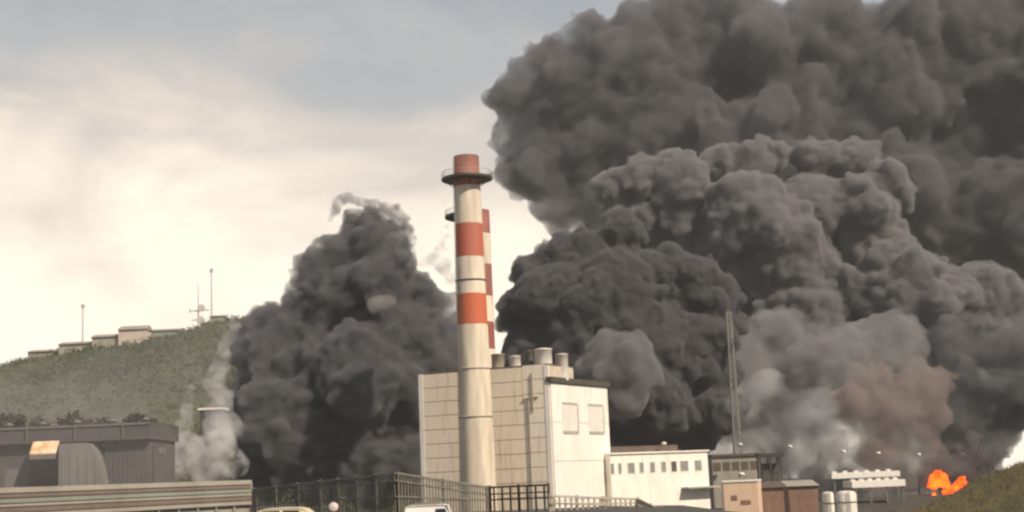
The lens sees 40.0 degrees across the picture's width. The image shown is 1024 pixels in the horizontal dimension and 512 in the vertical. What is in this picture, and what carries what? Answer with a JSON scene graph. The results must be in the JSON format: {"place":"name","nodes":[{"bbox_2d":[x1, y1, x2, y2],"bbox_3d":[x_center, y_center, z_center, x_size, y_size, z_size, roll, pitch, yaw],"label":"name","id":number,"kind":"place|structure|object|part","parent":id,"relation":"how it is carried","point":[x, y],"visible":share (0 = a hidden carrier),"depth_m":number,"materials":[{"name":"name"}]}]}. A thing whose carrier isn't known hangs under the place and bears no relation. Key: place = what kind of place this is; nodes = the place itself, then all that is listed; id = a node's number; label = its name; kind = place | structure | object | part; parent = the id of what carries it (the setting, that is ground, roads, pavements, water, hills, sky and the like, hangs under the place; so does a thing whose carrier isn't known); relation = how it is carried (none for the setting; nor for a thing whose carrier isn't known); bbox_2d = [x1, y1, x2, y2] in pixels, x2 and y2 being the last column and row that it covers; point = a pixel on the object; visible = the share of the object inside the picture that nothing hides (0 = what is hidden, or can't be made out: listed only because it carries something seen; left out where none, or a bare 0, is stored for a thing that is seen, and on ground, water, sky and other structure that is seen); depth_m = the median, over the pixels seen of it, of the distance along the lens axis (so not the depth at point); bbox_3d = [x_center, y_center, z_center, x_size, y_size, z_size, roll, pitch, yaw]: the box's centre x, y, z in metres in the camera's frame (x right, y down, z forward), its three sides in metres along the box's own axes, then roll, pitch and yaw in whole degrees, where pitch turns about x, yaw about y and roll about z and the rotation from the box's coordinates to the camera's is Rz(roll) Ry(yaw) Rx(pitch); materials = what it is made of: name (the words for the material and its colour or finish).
{"place":"outdoors","nodes":[
{"label":"outdoors","id":0,"kind":"place"},
{"bbox_2d":[0,318,434,511],"bbox_3d":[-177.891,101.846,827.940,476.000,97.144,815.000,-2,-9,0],"label":"hill","id":1,"kind":"structure","parent":0,"point":[201,397],"depth_m":574.02,"materials":[{"name":"green plant"}]},
{"bbox_2d":[28,349,58,358],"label":"hilltop barracks","id":2,"kind":"structure","parent":1,"relation":"on","point":[37,352],"depth_m":692.57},
{"bbox_2d":[57,341,91,354],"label":"hilltop cottage","id":3,"kind":"structure","parent":1,"relation":"on","point":[75,345],"depth_m":689.00,"materials":[{"name":"beige concrete"}]},
{"bbox_2d":[81,304,84,342],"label":"hill mast","id":4,"kind":"object","parent":1,"relation":"on","point":[82,306],"visible":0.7,"depth_m":692.92,"materials":[{"name":"metal"}]},
{"bbox_2d":[91,334,117,348],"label":"hilltop gatehouse","id":5,"kind":"object","parent":1,"relation":"on","point":[106,339],"visible":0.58,"depth_m":687.34,"materials":[{"name":"beige concrete"}]},
{"bbox_2d":[117,325,152,344],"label":"hilltop fort","id":6,"kind":"structure","parent":1,"relation":"on","point":[131,333],"depth_m":685.79,"materials":[{"name":"concrete"}]},
{"bbox_2d":[151,328,183,337],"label":"hilltop depot","id":7,"kind":"structure","parent":1,"relation":"on","point":[157,332],"depth_m":697.82,"materials":[{"name":"white concrete"}]},
{"bbox_2d":[189,288,209,323],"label":"hill mast","id":8,"kind":"object","parent":1,"relation":"on","point":[200,307],"visible":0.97,"depth_m":690.32,"materials":[{"name":"metal"}]},
{"bbox_2d":[210,268,212,315],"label":"hill mast","id":9,"kind":"object","parent":1,"relation":"on","point":[211,270],"visible":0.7,"depth_m":698.78,"materials":[{"name":"metal"}]},
{"bbox_2d":[209,315,227,322],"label":"hilltop hut","id":10,"kind":"object","parent":1,"relation":"on","point":[216,317],"visible":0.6,"depth_m":694.77,"materials":[{"name":"beige concrete"}]},
{"bbox_2d":[0,311,443,511],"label":"shrubbery","id":11,"kind":"object","parent":1,"relation":"on","point":[143,346],"visible":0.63,"depth_m":585.79,"materials":[{"name":"green plant"}]},
{"bbox_2d":[256,503,732,511],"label":"road terrace","id":12,"kind":"structure","parent":0,"point":[670,508],"depth_m":105.98,"materials":[{"name":"concrete"}]},
{"bbox_2d":[0,412,34,427],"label":"broadleaf tree","id":13,"kind":"object","parent":12,"relation":"on","point":[18,420],"visible":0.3,"depth_m":229.83,"materials":[{"name":"green plant"}]},
{"bbox_2d":[30,415,58,425],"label":"broadleaf tree","id":14,"kind":"object","parent":12,"relation":"on","point":[38,422],"visible":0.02,"depth_m":232.92,"materials":[{"name":"green plant"}]},
{"bbox_2d":[54,410,94,424],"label":"broadleaf tree","id":15,"kind":"object","parent":12,"relation":"on","point":[69,419],"visible":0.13,"depth_m":228.38,"materials":[{"name":"green plant"}]},
{"bbox_2d":[58,443,108,485],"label":"covered trailer","id":16,"kind":"object","parent":12,"relation":"on","point":[81,463],"visible":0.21,"depth_m":200.84,"materials":[{"name":"fabric"}]},
{"bbox_2d":[0,417,178,487],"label":"dark shed","id":17,"kind":"structure","parent":12,"relation":"on","point":[128,451],"depth_m":203.20,"materials":[{"name":"metal"}]},
{"bbox_2d":[5,469,17,487],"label":"door","id":18,"kind":"structure","parent":17,"relation":"in","point":[11,475],"depth_m":202.90,"materials":[{"name":"grey metal"}]},
{"bbox_2d":[29,441,58,459],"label":"hanging awning","id":19,"kind":"object","parent":17,"relation":"attached to","point":[43,450],"visible":1,"depth_m":200.89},
{"bbox_2d":[94,416,116,423],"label":"broadleaf tree","id":20,"kind":"object","parent":12,"relation":"on","point":[101,420],"visible":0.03,"depth_m":226.16,"materials":[{"name":"green plant"}]},
{"bbox_2d":[0,480,252,511],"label":"rail barrier","id":21,"kind":"object","parent":12,"relation":"on","point":[221,496],"visible":1,"depth_m":104.47,"materials":[{"name":"metal"}]},
{"bbox_2d":[122,412,157,422],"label":"broadleaf tree","id":22,"kind":"object","parent":12,"relation":"on","point":[136,417],"visible":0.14,"depth_m":231.28,"materials":[{"name":"green plant"}]},
{"bbox_2d":[152,446,164,482],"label":"signal post","id":23,"kind":"object","parent":12,"relation":"on","point":[161,450],"visible":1,"depth_m":199.16,"materials":[{"name":"metal"}]},
{"bbox_2d":[258,507,313,511],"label":"parked car","id":24,"kind":"object","parent":12,"relation":"on","point":[293,509],"visible":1,"depth_m":62.34,"materials":[{"name":"beige paint"}]},
{"bbox_3d":[-10.162,11.614,63.027,2.680,0.441,1.760,-2,-9,0],"label":"window","id":25,"kind":"part","parent":24,"relation":"part of","materials":[{"name":"black glass"}]},
{"bbox_2d":[252,471,397,511],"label":"bar fence","id":26,"kind":"object","parent":12,"relation":"on","point":[338,499],"visible":1,"depth_m":108.43,"materials":[{"name":"metal"}]},
{"bbox_2d":[328,502,337,511],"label":"traffic mirror","id":27,"kind":"object","parent":12,"relation":"on","point":[332,506],"visible":1,"depth_m":61.06,"materials":[{"name":"grey metal"}]},
{"bbox_2d":[405,502,450,511],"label":"parked van","id":28,"kind":"object","parent":12,"relation":"on","point":[428,507],"visible":1,"depth_m":58.38,"materials":[{"name":"white paint"}]},
{"bbox_3d":[-2.859,10.822,59.054,0.576,0.470,1.810,-2,-9,0],"label":"window","id":29,"kind":"part","parent":28,"relation":"part of","materials":[{"name":"black glass"}]},
{"bbox_2d":[395,471,488,511],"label":"bar fence","id":30,"kind":"object","parent":12,"relation":"on","point":[420,496],"visible":1,"depth_m":108.20,"materials":[{"name":"metal"}]},
{"bbox_2d":[488,483,549,511],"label":"bar fence","id":31,"kind":"object","parent":12,"relation":"on","point":[518,493],"visible":0.97,"depth_m":112.33,"materials":[{"name":"grey metal"}]},
{"bbox_2d":[549,494,655,511],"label":"bar fence","id":32,"kind":"object","parent":12,"relation":"on","point":[637,502],"visible":0.96,"depth_m":109.87,"materials":[{"name":"white metal"}]},
{"bbox_2d":[0,0,1023,478],"label":"sky","id":33,"kind":"structure","parent":0,"point":[849,174],"materials":[{"name":"grey"}]},
{"bbox_2d":[418,348,609,511],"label":"boiler house","id":34,"kind":"structure","parent":0,"point":[550,423],"depth_m":265.74,"materials":[{"name":"white concrete"}]},
{"bbox_2d":[562,402,578,433],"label":"window","id":35,"kind":"structure","parent":34,"relation":"in","point":[570,415],"depth_m":267.03,"materials":[{"name":"beige glass"}]},
{"bbox_2d":[588,404,604,433],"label":"window","id":36,"kind":"structure","parent":34,"relation":"in","point":[595,414],"depth_m":277.16,"materials":[{"name":"beige glass"}]},
{"bbox_2d":[707,453,759,509],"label":"building","id":37,"kind":"structure","parent":0,"point":[723,467],"depth_m":301.27,"materials":[{"name":"concrete"}]},
{"bbox_2d":[721,479,762,511],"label":"pink house","id":38,"kind":"structure","parent":0,"point":[741,495],"depth_m":211.51,"materials":[{"name":"brown brick"}]},
{"bbox_2d":[741,500,750,504],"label":"window","id":39,"kind":"structure","parent":38,"relation":"in","point":[743,502],"depth_m":211.19,"materials":[{"name":"brown glass"}]},
{"bbox_2d":[818,492,945,511],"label":"earth mound","id":40,"kind":"object","parent":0,"point":[896,503],"visible":0.38,"depth_m":275.05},
{"bbox_2d":[780,470,1001,499],"bbox_3d":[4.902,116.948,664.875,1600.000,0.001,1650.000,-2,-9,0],"label":"ground","id":41,"kind":"structure","parent":0,"point":[910,487],"depth_m":795.30,"materials":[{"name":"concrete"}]},
{"bbox_2d":[198,407,229,481],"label":"chimney","id":42,"kind":"object","parent":41,"relation":"on","point":[214,444],"visible":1,"depth_m":326.29,"materials":[{"name":"concrete"}]},
{"bbox_2d":[441,154,497,511],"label":"chimney","id":43,"kind":"object","parent":41,"relation":"on","point":[466,178],"visible":0.98,"depth_m":256.75,"materials":[{"name":"paint"}]},
{"bbox_2d":[445,207,494,367],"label":"chimney","id":44,"kind":"object","parent":41,"relation":"on","point":[487,256],"visible":0.26,"depth_m":301.34,"materials":[{"name":"paint"}]},
{"bbox_2d":[604,445,719,508],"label":"white building","id":45,"kind":"structure","parent":41,"relation":"on","point":[663,475],"depth_m":283.17,"materials":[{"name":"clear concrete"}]},
{"bbox_2d":[610,463,614,474],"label":"window","id":46,"kind":"structure","parent":45,"relation":"in","point":[612,469],"depth_m":276.86,"materials":[{"name":"grey glass"}]},
{"bbox_2d":[617,462,621,474],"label":"window","id":47,"kind":"structure","parent":45,"relation":"in","point":[619,464],"depth_m":277.87,"materials":[{"name":"grey glass"}]},
{"bbox_2d":[627,462,635,473],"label":"window","id":48,"kind":"structure","parent":45,"relation":"in","point":[630,465],"depth_m":279.30,"materials":[{"name":"grey glass"}]},
{"bbox_2d":[639,462,644,473],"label":"window","id":49,"kind":"structure","parent":45,"relation":"in","point":[641,464],"depth_m":280.67,"materials":[{"name":"grey glass"}]},
{"bbox_2d":[649,461,655,472],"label":"window","id":50,"kind":"structure","parent":45,"relation":"in","point":[651,463],"depth_m":282.11,"materials":[{"name":"grey glass"}]},
{"bbox_2d":[660,461,666,472],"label":"window","id":51,"kind":"structure","parent":45,"relation":"in","point":[663,463],"depth_m":283.56,"materials":[{"name":"grey glass"}]},
{"bbox_2d":[670,460,676,472],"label":"window","id":52,"kind":"structure","parent":45,"relation":"in","point":[673,463],"depth_m":284.95,"materials":[{"name":"grey glass"}]},
{"bbox_2d":[679,460,688,471],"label":"window","id":53,"kind":"structure","parent":45,"relation":"in","point":[684,464],"depth_m":286.34,"materials":[{"name":"grey glass"}]},
{"bbox_2d":[694,459,701,471],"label":"window","id":54,"kind":"structure","parent":45,"relation":"in","point":[697,463],"depth_m":288.17,"materials":[{"name":"grey glass"}]},
{"bbox_2d":[718,295,741,453],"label":"lattice mast","id":55,"kind":"object","parent":41,"relation":"on","point":[734,341],"visible":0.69,"depth_m":317.01,"materials":[{"name":"metal"}]},
{"bbox_2d":[755,452,783,481],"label":"loading gantry","id":56,"kind":"object","parent":41,"relation":"on","point":[769,471],"visible":0.55,"depth_m":289.42,"materials":[{"name":"metal"}]},
{"bbox_2d":[761,481,784,511],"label":"brown hut","id":57,"kind":"object","parent":41,"relation":"on","point":[772,496],"visible":0.75,"depth_m":218.52,"materials":[{"name":"brick"}]},
{"bbox_2d":[780,480,818,511],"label":"brown hut","id":58,"kind":"object","parent":41,"relation":"on","point":[800,495],"visible":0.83,"depth_m":228.39,"materials":[{"name":"brick"}]},
{"bbox_2d":[822,492,834,511],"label":"storage tank","id":59,"kind":"object","parent":41,"relation":"on","point":[828,502],"visible":1,"depth_m":235.34,"materials":[{"name":"grey metal"}]},
{"bbox_2d":[836,490,857,511],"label":"storage tank","id":60,"kind":"object","parent":41,"relation":"on","point":[846,501],"visible":1,"depth_m":237.70,"materials":[{"name":"grey metal"}]},
{"bbox_2d":[824,469,899,501],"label":"loading canopy","id":61,"kind":"object","parent":41,"relation":"on","point":[834,475],"visible":0.91,"depth_m":295.97,"materials":[{"name":"grey metal"}]},
{"bbox_2d":[843,477,905,502],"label":"loading canopy","id":62,"kind":"object","parent":41,"relation":"on","point":[870,482],"visible":0.93,"depth_m":277.96,"materials":[{"name":"grey metal"}]},
{"bbox_2d":[876,452,880,496],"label":"street lamp","id":63,"kind":"object","parent":41,"relation":"on","point":[877,477],"visible":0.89,"depth_m":307.15,"materials":[{"name":"grey metal"}]},
{"bbox_2d":[916,453,920,493],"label":"street lamp","id":64,"kind":"object","parent":41,"relation":"on","point":[918,454],"visible":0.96,"depth_m":309.44,"materials":[{"name":"grey metal"}]},
{"bbox_2d":[927,470,966,494],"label":"fire","id":65,"kind":"object","parent":41,"relation":"on","point":[937,478],"visible":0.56,"depth_m":294.71,"materials":[{"name":"orange"}]},
{"bbox_2d":[956,437,1009,481],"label":"burnt gantry","id":66,"kind":"object","parent":41,"relation":"on","point":[981,459],"visible":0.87,"depth_m":303.00,"materials":[{"name":"metal"}]},
{"bbox_2d":[901,461,1023,511],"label":"earth bank","id":67,"kind":"structure","parent":0,"point":[1008,491],"depth_m":145.03,"materials":[{"name":"green plant"}]}
]}

